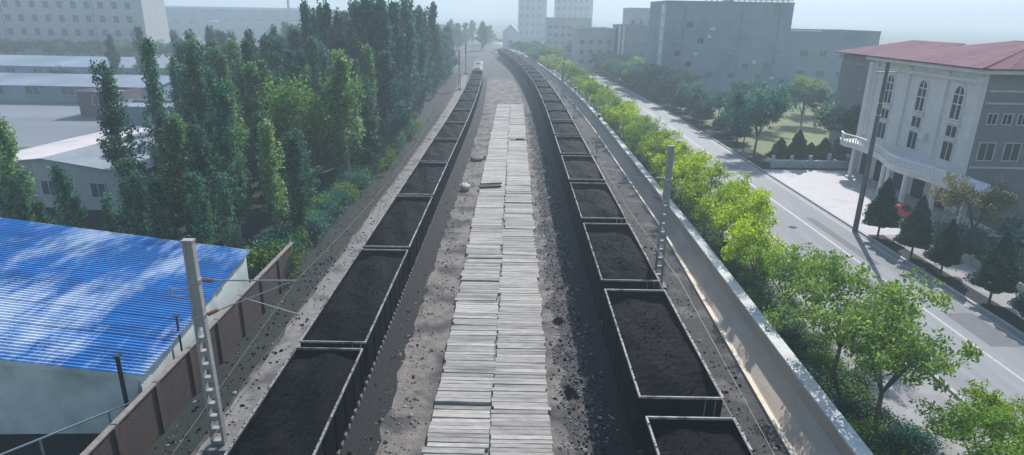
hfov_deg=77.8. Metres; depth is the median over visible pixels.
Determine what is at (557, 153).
coal wagon
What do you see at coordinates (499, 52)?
coal wagon
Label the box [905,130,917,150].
window
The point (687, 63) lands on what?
window
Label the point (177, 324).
black post
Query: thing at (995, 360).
line
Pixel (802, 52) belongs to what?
window
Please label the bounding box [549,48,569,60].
round tree
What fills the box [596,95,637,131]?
roadside tree
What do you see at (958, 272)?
sidewalk
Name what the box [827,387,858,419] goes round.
shrub
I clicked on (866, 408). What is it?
shrub
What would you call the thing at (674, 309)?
overhead wire
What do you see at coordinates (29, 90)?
window
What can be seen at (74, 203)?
young poplar
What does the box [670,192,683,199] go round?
shrub
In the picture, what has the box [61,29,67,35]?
window
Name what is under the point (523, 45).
round tree
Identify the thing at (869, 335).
roadside tree
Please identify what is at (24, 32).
window
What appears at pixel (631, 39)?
hazy building
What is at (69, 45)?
round tree
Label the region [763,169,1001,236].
plaza
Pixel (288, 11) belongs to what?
radio mast
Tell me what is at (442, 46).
tall tree
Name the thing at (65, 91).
window
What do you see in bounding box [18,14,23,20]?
window
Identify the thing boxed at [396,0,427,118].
tall tree
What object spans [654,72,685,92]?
kerbside evergreen
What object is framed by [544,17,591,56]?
hazy building
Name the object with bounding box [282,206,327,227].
shrub
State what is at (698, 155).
roadside tree
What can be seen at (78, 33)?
window
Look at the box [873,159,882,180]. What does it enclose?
doorway
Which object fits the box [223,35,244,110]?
poplar tree
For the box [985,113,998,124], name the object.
window
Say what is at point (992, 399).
roadside tree
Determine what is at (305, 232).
shrub
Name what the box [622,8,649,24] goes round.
hazy building
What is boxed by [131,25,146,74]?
tall tree
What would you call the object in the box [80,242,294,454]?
brown wall
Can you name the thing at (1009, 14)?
sky
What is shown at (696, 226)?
shrub
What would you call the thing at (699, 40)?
window
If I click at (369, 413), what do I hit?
coal dust
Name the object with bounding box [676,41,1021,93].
power line
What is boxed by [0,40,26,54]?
round tree
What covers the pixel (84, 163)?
warehouse
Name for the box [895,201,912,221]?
parked car
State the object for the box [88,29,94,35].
window
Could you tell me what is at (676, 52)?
window
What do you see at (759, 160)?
planting strip
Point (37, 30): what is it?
window
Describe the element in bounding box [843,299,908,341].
roadside tree
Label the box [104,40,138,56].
round tree
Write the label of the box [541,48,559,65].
round tree
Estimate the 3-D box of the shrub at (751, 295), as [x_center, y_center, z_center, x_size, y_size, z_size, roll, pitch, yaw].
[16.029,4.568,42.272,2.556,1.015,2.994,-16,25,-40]
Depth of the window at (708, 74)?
161.69 m
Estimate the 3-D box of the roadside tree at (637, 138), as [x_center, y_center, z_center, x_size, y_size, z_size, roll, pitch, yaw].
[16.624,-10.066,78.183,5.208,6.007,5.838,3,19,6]
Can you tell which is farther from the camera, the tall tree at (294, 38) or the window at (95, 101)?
the window at (95, 101)
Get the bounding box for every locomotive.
[471,60,482,73]
[473,57,482,65]
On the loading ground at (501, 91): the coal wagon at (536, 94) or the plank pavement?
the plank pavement
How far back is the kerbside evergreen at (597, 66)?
213.57 m
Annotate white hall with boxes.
[502,24,518,49]
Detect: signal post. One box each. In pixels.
[573,87,576,117]
[594,114,600,156]
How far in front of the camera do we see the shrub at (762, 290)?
42.96 m
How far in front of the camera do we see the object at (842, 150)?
80.80 m
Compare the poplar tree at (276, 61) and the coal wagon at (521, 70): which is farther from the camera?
the coal wagon at (521, 70)
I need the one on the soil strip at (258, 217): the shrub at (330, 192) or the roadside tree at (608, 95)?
the shrub at (330, 192)
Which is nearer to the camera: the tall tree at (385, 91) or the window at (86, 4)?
the tall tree at (385, 91)
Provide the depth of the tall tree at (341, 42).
93.96 m
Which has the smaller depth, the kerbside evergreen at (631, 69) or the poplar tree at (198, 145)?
the poplar tree at (198, 145)
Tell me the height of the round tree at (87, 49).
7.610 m
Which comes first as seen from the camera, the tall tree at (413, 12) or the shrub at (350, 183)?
the shrub at (350, 183)
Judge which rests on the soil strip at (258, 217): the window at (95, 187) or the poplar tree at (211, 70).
the poplar tree at (211, 70)
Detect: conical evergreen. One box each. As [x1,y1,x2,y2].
[861,177,902,236]
[892,195,936,257]
[923,218,964,273]
[962,231,1023,302]
[1007,293,1023,318]
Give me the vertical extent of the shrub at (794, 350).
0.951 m
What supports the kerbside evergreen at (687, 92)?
on the planting strip at (759, 160)
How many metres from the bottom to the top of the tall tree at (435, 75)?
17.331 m
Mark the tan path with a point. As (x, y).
(722, 327)
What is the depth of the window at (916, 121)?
67.06 m
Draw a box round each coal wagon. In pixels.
[224,347,363,454]
[299,249,408,376]
[362,195,432,272]
[397,162,447,214]
[419,139,458,178]
[434,122,465,152]
[445,109,471,134]
[453,99,475,118]
[459,91,478,106]
[463,84,480,96]
[498,48,507,56]
[503,51,512,60]
[506,53,516,61]
[509,55,519,64]
[514,59,526,68]
[517,62,530,72]
[520,65,533,76]
[523,68,537,80]
[526,71,541,84]
[529,76,545,90]
[532,80,550,95]
[535,86,554,102]
[538,92,560,112]
[542,100,565,123]
[546,109,572,136]
[549,121,580,152]
[554,135,590,174]
[560,155,605,205]
[569,182,626,249]
[581,223,660,319]
[602,289,723,449]
[643,416,754,454]
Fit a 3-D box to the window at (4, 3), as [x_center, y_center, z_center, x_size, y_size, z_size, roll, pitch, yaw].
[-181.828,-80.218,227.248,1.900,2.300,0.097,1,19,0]
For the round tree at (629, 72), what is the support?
on the planting strip at (759, 160)
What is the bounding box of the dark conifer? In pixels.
[330,84,388,162]
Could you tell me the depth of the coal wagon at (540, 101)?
119.26 m
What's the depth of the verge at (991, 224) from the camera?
80.44 m
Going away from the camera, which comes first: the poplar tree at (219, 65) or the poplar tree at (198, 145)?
the poplar tree at (198, 145)
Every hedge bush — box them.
[932,214,972,236]
[958,221,994,239]
[958,230,995,255]
[962,231,997,255]
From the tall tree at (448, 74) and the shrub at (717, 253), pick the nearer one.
the shrub at (717, 253)
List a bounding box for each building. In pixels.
[103,99,176,128]
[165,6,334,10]
[165,8,347,35]
[199,20,445,40]
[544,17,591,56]
[571,27,615,70]
[613,24,648,57]
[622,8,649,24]
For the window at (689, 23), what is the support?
in the grey block at (761, 26)
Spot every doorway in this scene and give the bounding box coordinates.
[859,153,867,174]
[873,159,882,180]
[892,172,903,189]
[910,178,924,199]
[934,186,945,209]
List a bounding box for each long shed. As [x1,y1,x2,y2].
[0,55,262,74]
[0,73,177,102]
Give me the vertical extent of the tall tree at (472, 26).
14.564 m
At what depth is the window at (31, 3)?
227.29 m
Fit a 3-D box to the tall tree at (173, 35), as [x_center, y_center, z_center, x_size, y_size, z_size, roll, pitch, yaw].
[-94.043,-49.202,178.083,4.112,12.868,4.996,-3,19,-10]
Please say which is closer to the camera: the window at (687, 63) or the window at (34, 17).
the window at (687, 63)
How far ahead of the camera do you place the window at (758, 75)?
161.76 m
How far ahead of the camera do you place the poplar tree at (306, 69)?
79.72 m
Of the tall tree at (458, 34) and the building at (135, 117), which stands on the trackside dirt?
the tall tree at (458, 34)
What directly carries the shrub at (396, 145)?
on the soil strip at (258, 217)
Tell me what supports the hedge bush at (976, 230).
on the verge at (991, 224)
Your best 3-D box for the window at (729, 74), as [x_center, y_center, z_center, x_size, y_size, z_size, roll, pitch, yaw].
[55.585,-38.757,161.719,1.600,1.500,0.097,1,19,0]
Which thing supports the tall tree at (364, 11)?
on the soil strip at (258, 217)
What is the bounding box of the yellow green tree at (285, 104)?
[250,66,367,187]
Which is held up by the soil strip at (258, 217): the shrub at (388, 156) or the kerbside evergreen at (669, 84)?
the shrub at (388, 156)
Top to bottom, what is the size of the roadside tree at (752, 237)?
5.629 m
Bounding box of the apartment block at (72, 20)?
[0,0,169,57]
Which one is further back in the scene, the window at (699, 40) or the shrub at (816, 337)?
the window at (699, 40)
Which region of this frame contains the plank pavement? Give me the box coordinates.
[422,104,553,454]
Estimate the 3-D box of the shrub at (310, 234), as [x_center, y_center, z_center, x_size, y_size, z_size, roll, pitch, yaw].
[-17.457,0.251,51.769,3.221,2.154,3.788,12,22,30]
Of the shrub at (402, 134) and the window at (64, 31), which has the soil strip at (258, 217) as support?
the shrub at (402, 134)
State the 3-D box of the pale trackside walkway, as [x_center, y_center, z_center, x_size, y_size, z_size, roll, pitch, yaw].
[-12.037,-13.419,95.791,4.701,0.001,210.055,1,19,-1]
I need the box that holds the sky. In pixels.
[164,0,1023,28]
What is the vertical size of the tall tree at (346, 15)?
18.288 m
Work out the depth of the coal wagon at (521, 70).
185.75 m
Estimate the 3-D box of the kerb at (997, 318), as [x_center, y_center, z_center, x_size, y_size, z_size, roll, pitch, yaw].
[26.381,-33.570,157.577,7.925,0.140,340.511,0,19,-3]
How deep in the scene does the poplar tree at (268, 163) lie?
50.71 m
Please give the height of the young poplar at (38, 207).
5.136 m
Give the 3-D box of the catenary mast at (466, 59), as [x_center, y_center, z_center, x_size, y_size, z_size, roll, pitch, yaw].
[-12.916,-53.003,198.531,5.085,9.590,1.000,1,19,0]
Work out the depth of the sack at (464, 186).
67.68 m
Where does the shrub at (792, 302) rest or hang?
on the verge at (770, 300)
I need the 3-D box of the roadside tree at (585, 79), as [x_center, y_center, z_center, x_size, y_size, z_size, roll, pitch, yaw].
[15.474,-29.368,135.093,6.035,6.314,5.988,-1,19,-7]
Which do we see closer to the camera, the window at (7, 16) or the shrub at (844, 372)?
the shrub at (844, 372)
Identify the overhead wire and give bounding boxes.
[172,45,478,454]
[499,38,773,454]
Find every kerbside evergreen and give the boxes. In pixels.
[591,51,606,72]
[593,63,601,68]
[597,55,623,68]
[614,57,634,69]
[623,62,646,88]
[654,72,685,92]
[668,87,693,111]
[675,80,709,101]
[680,93,700,119]
[688,94,714,124]
[697,90,732,118]
[707,110,730,135]
[719,121,753,141]
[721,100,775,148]
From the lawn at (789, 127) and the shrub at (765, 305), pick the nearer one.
the shrub at (765, 305)
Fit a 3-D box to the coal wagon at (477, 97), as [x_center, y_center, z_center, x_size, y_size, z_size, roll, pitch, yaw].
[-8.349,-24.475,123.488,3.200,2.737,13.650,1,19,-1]
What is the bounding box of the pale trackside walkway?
[196,75,469,454]
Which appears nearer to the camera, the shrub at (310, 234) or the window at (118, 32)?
the shrub at (310, 234)
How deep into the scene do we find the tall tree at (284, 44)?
107.34 m
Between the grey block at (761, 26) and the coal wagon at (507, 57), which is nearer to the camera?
the grey block at (761, 26)
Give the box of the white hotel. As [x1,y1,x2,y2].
[828,40,1023,228]
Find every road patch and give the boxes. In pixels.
[806,218,880,264]
[845,278,875,287]
[944,313,1022,346]
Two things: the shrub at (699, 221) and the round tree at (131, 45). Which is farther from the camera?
the round tree at (131, 45)
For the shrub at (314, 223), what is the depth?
52.23 m
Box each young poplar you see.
[0,175,17,218]
[3,172,33,221]
[28,199,50,223]
[47,158,76,226]
[66,191,89,228]
[98,191,124,233]
[113,153,151,235]
[125,165,165,237]
[140,172,180,240]
[180,200,198,242]
[181,168,219,244]
[211,166,249,248]
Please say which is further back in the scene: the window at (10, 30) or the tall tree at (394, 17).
the window at (10, 30)
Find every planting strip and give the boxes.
[564,58,787,169]
[869,235,1023,332]
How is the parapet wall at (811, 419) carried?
on the trackside dirt
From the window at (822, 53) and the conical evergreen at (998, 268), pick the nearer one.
the conical evergreen at (998, 268)
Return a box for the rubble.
[165,112,777,454]
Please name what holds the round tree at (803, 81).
on the lawn at (789, 127)
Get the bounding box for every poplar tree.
[0,113,43,221]
[89,58,147,195]
[136,36,170,202]
[152,114,184,216]
[153,112,195,233]
[164,53,184,121]
[173,39,217,180]
[173,63,198,125]
[180,123,218,236]
[180,128,208,199]
[183,36,206,126]
[201,66,224,175]
[201,69,219,88]
[204,77,256,243]
[206,45,241,109]
[215,77,256,180]
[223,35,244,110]
[223,92,251,217]
[230,57,259,177]
[238,39,260,166]
[240,60,276,174]
[243,43,261,64]
[249,110,287,221]
[254,58,285,162]
[255,117,290,232]
[269,69,296,167]
[272,50,294,125]
[279,131,313,244]
[282,127,323,204]
[294,65,315,155]
[305,36,326,157]
[323,48,364,172]
[326,50,336,104]
[337,78,366,166]
[353,41,381,131]
[358,74,381,140]
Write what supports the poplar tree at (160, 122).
on the soil strip at (258, 217)
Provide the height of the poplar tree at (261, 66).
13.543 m
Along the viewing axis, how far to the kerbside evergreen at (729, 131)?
95.38 m
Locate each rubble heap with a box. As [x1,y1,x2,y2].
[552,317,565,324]
[560,387,588,403]
[561,347,582,359]
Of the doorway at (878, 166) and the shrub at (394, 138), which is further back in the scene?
the shrub at (394, 138)
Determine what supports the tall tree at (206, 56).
on the soil strip at (258, 217)
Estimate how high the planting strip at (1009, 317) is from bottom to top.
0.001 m
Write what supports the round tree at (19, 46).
on the ground at (895, 34)
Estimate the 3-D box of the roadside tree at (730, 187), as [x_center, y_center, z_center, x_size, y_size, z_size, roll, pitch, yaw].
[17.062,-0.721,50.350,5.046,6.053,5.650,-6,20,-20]
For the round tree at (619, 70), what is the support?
on the planting strip at (759, 160)
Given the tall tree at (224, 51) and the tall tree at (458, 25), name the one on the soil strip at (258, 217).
the tall tree at (224, 51)
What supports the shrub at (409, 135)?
on the soil strip at (258, 217)
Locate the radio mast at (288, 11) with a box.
[287,0,290,21]
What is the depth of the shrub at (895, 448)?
27.48 m
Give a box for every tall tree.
[102,34,123,71]
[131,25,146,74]
[165,38,201,104]
[167,29,179,55]
[180,28,202,67]
[202,51,212,68]
[203,25,220,52]
[203,39,224,61]
[215,30,220,47]
[217,31,228,50]
[222,45,228,74]
[226,30,237,44]
[239,28,259,61]
[256,32,275,96]
[265,37,296,94]
[268,23,280,37]
[273,37,286,48]
[280,20,288,36]
[280,35,288,48]
[283,23,288,34]
[284,49,301,141]
[286,24,298,41]
[286,28,302,51]
[290,47,313,146]
[298,0,318,71]
[298,3,319,50]
[307,41,329,145]
[316,0,338,84]
[330,6,352,61]
[342,12,352,48]
[342,18,355,57]
[345,58,359,90]
[347,0,375,75]
[353,0,383,96]
[354,60,366,77]
[368,0,403,121]
[371,49,411,140]
[377,61,411,134]
[385,0,417,105]
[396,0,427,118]
[397,0,422,107]
[414,5,433,114]
[414,23,427,112]
[421,6,435,107]
[425,21,437,100]
[426,1,445,97]
[430,60,441,94]
[433,37,446,90]
[435,23,446,88]
[440,28,451,84]
[443,26,457,63]
[443,33,454,72]
[443,39,453,82]
[444,32,457,71]
[445,22,455,44]
[446,25,456,57]
[452,23,466,40]
[452,28,467,49]
[461,22,473,42]
[467,20,476,42]
[474,21,489,49]
[487,25,498,43]
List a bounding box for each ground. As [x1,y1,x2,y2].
[15,18,1023,337]
[375,79,573,454]
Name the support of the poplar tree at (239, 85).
on the soil strip at (258, 217)
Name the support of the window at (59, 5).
in the apartment block at (72, 20)
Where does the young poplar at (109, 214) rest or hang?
on the soil strip at (258, 217)
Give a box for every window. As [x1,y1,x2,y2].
[0,85,5,94]
[1,0,7,6]
[4,14,10,20]
[5,67,15,72]
[7,28,13,34]
[15,0,20,6]
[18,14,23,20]
[21,28,26,34]
[24,86,40,94]
[28,1,34,6]
[31,14,37,20]
[32,67,42,72]
[34,28,40,34]
[40,180,58,195]
[42,1,48,7]
[45,15,50,20]
[48,29,53,34]
[56,1,61,7]
[59,15,64,21]
[60,87,76,95]
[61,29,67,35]
[69,1,75,7]
[72,15,78,21]
[75,29,80,35]
[83,2,89,7]
[86,15,91,21]
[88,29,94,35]
[89,182,107,197]
[92,96,99,104]
[97,2,102,8]
[99,16,105,21]
[111,2,116,8]
[113,16,118,22]
[115,30,121,36]
[121,116,131,125]
[124,2,130,8]
[127,16,132,22]
[129,30,134,36]
[172,18,179,23]
[189,18,196,23]
[674,50,680,56]
[685,61,690,66]
[686,21,693,27]
[697,38,703,43]
[705,72,711,77]
[727,72,733,78]
[742,63,748,68]
[754,74,760,79]
[763,63,769,68]
[796,70,804,75]
[799,50,807,56]
[815,71,823,76]
[819,50,827,56]
[876,121,887,139]
[880,107,890,119]
[883,73,895,104]
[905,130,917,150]
[910,115,922,128]
[913,79,928,112]
[938,140,954,162]
[944,123,958,138]
[947,84,966,121]
[975,142,996,160]
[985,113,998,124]
[1000,113,1013,124]
[1000,142,1022,161]
[1015,114,1023,125]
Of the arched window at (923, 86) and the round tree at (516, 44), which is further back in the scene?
the round tree at (516, 44)
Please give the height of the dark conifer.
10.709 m
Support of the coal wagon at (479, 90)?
on the railway track at (366, 379)
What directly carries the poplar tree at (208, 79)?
on the soil strip at (258, 217)
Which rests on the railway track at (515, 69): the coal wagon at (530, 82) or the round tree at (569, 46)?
the coal wagon at (530, 82)
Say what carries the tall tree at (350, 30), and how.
on the soil strip at (258, 217)
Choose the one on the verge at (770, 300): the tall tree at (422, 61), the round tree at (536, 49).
the round tree at (536, 49)
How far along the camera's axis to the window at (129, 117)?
96.12 m
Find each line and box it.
[590,72,1023,342]
[598,81,1023,381]
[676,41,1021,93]
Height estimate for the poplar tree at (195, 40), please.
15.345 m
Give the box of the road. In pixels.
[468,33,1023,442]
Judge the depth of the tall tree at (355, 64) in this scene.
83.00 m
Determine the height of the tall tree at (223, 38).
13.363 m
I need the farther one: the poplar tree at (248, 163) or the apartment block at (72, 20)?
the apartment block at (72, 20)
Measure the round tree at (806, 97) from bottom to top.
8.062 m
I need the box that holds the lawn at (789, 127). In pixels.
[706,111,842,160]
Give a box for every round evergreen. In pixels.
[764,137,790,159]
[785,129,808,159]
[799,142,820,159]
[816,137,836,160]
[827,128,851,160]
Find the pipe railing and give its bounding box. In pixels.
[0,402,128,454]
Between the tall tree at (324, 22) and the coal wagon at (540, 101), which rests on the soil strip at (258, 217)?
the tall tree at (324, 22)
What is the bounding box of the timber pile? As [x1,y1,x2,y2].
[478,182,501,187]
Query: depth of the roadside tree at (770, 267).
37.25 m
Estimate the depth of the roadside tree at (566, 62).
179.03 m
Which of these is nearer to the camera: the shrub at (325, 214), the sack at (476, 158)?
the shrub at (325, 214)
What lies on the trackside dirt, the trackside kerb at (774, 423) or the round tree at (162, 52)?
the trackside kerb at (774, 423)
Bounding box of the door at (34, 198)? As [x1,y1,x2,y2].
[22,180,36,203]
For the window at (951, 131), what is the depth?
61.67 m
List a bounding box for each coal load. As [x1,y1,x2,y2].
[229,74,481,454]
[500,49,754,454]
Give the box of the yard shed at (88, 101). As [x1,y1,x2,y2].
[76,87,141,116]
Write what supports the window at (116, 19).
in the apartment block at (72, 20)
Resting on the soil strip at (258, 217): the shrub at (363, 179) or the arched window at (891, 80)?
the shrub at (363, 179)
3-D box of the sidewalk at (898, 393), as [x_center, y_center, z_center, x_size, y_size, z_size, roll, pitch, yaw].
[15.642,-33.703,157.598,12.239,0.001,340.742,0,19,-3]
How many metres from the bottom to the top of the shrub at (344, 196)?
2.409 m
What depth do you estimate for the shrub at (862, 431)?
28.62 m
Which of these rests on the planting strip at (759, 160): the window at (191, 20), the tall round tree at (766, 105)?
the tall round tree at (766, 105)
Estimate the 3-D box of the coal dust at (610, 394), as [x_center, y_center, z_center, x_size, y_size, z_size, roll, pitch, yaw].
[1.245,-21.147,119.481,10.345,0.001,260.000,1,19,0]
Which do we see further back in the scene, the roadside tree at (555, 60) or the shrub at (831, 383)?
the roadside tree at (555, 60)
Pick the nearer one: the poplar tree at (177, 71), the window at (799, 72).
the poplar tree at (177, 71)
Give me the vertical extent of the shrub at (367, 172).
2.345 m
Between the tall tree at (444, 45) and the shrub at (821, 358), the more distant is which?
the tall tree at (444, 45)
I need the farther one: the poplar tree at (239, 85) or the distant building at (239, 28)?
the distant building at (239, 28)
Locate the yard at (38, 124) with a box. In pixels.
[0,102,104,146]
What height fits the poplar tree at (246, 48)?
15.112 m
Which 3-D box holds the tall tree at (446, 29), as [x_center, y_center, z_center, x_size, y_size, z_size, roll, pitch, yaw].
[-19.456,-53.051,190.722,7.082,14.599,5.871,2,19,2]
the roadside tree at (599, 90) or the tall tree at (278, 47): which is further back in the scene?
the roadside tree at (599, 90)
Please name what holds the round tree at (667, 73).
on the verge at (991, 224)
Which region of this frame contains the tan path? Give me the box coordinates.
[538,70,797,454]
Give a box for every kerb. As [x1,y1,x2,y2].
[535,68,795,454]
[590,71,1023,336]
[658,137,1021,448]
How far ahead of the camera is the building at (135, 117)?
96.16 m
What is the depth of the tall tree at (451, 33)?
200.79 m
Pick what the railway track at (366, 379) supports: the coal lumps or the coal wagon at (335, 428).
the coal wagon at (335, 428)
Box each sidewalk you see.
[518,52,1012,454]
[884,235,1022,318]
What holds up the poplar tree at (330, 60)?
on the soil strip at (258, 217)
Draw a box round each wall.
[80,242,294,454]
[509,49,873,454]
[770,153,850,168]
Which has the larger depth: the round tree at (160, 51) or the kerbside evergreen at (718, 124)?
the round tree at (160, 51)
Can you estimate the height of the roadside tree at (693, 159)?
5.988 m
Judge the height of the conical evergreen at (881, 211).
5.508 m
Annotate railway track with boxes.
[336,56,480,454]
[490,51,642,454]
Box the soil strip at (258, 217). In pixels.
[0,67,457,454]
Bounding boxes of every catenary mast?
[169,238,301,454]
[455,50,473,89]
[464,42,476,73]
[547,62,564,99]
[614,145,682,290]
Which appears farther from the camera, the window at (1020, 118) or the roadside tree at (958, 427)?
the window at (1020, 118)
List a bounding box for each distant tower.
[518,0,546,38]
[554,0,592,26]
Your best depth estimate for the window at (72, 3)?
227.24 m
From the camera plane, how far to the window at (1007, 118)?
58.66 m
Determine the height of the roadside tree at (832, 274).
7.846 m
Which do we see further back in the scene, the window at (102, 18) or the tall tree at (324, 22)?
the window at (102, 18)
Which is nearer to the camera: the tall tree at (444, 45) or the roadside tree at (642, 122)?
the roadside tree at (642, 122)
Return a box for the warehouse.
[0,125,247,211]
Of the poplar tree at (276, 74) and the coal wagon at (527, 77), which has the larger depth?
the coal wagon at (527, 77)
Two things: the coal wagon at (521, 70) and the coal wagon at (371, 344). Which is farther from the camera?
the coal wagon at (521, 70)
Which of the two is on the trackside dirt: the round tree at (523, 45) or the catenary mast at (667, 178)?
the catenary mast at (667, 178)
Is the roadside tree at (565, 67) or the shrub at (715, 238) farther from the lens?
the roadside tree at (565, 67)
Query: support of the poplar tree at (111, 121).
on the soil strip at (258, 217)
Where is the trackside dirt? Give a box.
[191,43,788,454]
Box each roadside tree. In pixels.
[544,56,562,66]
[547,55,562,62]
[550,60,564,75]
[556,61,569,75]
[559,62,573,84]
[561,63,585,85]
[566,64,587,77]
[567,70,588,93]
[568,73,590,95]
[573,74,596,101]
[580,78,604,108]
[583,81,611,110]
[586,87,611,111]
[593,89,619,118]
[595,92,620,119]
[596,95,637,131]
[599,99,626,126]
[604,100,641,136]
[611,106,651,139]
[616,114,668,156]
[622,115,653,141]
[627,123,666,168]
[637,128,683,172]
[639,136,685,170]
[644,139,708,192]
[657,166,712,217]
[660,152,714,202]
[673,160,752,229]
[687,151,712,161]
[688,179,761,246]
[701,186,778,268]
[720,217,795,289]
[740,241,831,323]
[757,245,954,378]
[799,286,983,427]
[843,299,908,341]
[908,390,1023,454]
[960,377,1023,445]
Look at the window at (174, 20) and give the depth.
448.28 m
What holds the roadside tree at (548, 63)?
on the verge at (770, 300)
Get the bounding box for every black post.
[112,354,128,407]
[172,314,182,351]
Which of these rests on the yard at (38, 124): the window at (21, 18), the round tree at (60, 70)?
the round tree at (60, 70)
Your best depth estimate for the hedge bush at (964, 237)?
50.99 m
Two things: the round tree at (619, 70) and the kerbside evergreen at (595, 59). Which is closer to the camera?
the round tree at (619, 70)
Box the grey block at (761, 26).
[646,0,794,91]
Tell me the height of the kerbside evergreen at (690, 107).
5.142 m
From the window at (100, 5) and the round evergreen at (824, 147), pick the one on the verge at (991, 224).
the round evergreen at (824, 147)
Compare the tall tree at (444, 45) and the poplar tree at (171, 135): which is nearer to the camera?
the poplar tree at (171, 135)
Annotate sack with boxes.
[460,183,470,190]
[471,155,486,160]
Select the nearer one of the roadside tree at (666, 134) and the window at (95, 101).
the roadside tree at (666, 134)
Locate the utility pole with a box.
[852,62,897,232]
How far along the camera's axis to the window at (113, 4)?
227.29 m
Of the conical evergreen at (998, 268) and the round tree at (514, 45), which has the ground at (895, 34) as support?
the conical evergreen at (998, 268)
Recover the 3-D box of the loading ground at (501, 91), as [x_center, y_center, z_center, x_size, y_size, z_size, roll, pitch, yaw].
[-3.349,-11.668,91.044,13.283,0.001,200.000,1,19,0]
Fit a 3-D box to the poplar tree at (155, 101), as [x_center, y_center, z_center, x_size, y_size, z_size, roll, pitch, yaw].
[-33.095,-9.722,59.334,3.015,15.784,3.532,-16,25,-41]
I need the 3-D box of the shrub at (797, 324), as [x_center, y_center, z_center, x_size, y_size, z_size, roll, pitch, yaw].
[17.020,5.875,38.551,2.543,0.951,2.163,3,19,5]
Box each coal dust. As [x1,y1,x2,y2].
[340,79,486,454]
[504,64,638,454]
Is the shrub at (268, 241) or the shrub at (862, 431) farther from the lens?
the shrub at (268, 241)
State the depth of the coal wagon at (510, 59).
231.64 m
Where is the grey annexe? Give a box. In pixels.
[782,29,881,92]
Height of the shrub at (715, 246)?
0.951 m
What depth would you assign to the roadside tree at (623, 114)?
90.59 m
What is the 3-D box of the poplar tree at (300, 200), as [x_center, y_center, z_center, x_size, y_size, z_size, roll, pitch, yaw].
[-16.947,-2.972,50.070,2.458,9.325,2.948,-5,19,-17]
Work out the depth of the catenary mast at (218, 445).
25.64 m
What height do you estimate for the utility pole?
14.800 m
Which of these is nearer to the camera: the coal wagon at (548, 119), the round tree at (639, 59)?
the coal wagon at (548, 119)
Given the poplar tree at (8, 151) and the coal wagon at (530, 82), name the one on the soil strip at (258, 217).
the poplar tree at (8, 151)
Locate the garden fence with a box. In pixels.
[932,235,1023,293]
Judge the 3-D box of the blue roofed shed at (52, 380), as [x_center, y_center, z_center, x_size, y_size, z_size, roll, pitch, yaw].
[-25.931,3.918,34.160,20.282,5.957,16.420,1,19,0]
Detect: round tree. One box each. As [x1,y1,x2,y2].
[0,38,34,54]
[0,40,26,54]
[26,38,67,55]
[35,39,72,55]
[45,65,80,73]
[54,38,97,55]
[69,39,103,55]
[84,64,129,74]
[89,39,125,53]
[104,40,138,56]
[124,41,164,49]
[137,67,168,74]
[154,40,168,57]
[155,43,170,57]
[159,70,170,75]
[507,40,533,53]
[510,40,534,53]
[515,41,538,52]
[519,44,536,52]
[522,46,540,61]
[526,48,551,63]
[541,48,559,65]
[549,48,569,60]
[564,43,571,55]
[601,57,631,80]
[605,52,630,58]
[610,59,647,86]
[620,61,642,77]
[621,64,666,91]
[625,63,655,90]
[627,64,654,92]
[632,56,645,63]
[637,65,673,81]
[670,68,702,83]
[718,78,800,154]
[729,75,773,101]
[746,89,792,116]
[777,80,832,123]
[786,74,834,113]
[806,96,861,136]
[824,92,835,98]
[832,106,858,128]
[988,216,1023,248]
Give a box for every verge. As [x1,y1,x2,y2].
[544,66,926,454]
[565,57,1023,319]
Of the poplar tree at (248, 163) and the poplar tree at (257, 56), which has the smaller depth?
the poplar tree at (248, 163)
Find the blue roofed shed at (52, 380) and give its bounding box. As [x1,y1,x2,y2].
[0,218,250,433]
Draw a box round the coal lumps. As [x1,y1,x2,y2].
[155,111,779,454]
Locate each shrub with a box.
[238,236,313,276]
[242,230,313,272]
[251,227,301,253]
[259,223,317,252]
[279,220,323,242]
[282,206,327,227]
[287,212,336,240]
[297,191,345,211]
[307,194,346,223]
[310,205,336,226]
[315,187,348,203]
[318,187,355,209]
[325,179,361,202]
[328,168,376,192]
[329,174,363,193]
[331,161,376,189]
[354,158,395,176]
[354,166,376,183]
[379,134,402,144]
[379,143,398,168]
[381,134,404,153]
[381,139,406,157]
[400,127,414,139]
[400,131,408,142]
[403,121,420,131]
[407,116,426,134]
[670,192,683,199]
[677,203,696,212]
[686,210,711,222]
[687,216,696,224]
[690,219,710,230]
[692,219,711,226]
[697,227,726,240]
[697,231,716,244]
[699,227,725,236]
[706,239,725,251]
[708,236,734,247]
[712,249,741,261]
[722,257,752,274]
[722,261,735,273]
[731,273,756,289]
[732,267,766,287]
[736,265,775,284]
[742,285,769,303]
[743,280,778,299]
[753,296,798,319]
[755,302,780,321]
[766,290,803,311]
[773,317,810,332]
[774,317,806,340]
[781,335,815,368]
[786,338,818,357]
[794,327,835,350]
[799,359,839,388]
[802,343,856,375]
[814,366,893,407]
[823,364,884,394]
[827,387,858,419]
[836,395,903,429]
[845,412,890,444]
[863,426,932,454]
[867,436,906,454]
[875,414,951,454]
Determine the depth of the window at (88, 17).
228.74 m
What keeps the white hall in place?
on the ground at (895, 34)
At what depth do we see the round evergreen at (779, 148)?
81.68 m
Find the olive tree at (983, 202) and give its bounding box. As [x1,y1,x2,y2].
[923,171,1022,231]
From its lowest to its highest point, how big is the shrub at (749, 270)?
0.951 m
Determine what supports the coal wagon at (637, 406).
on the railway track at (515, 69)

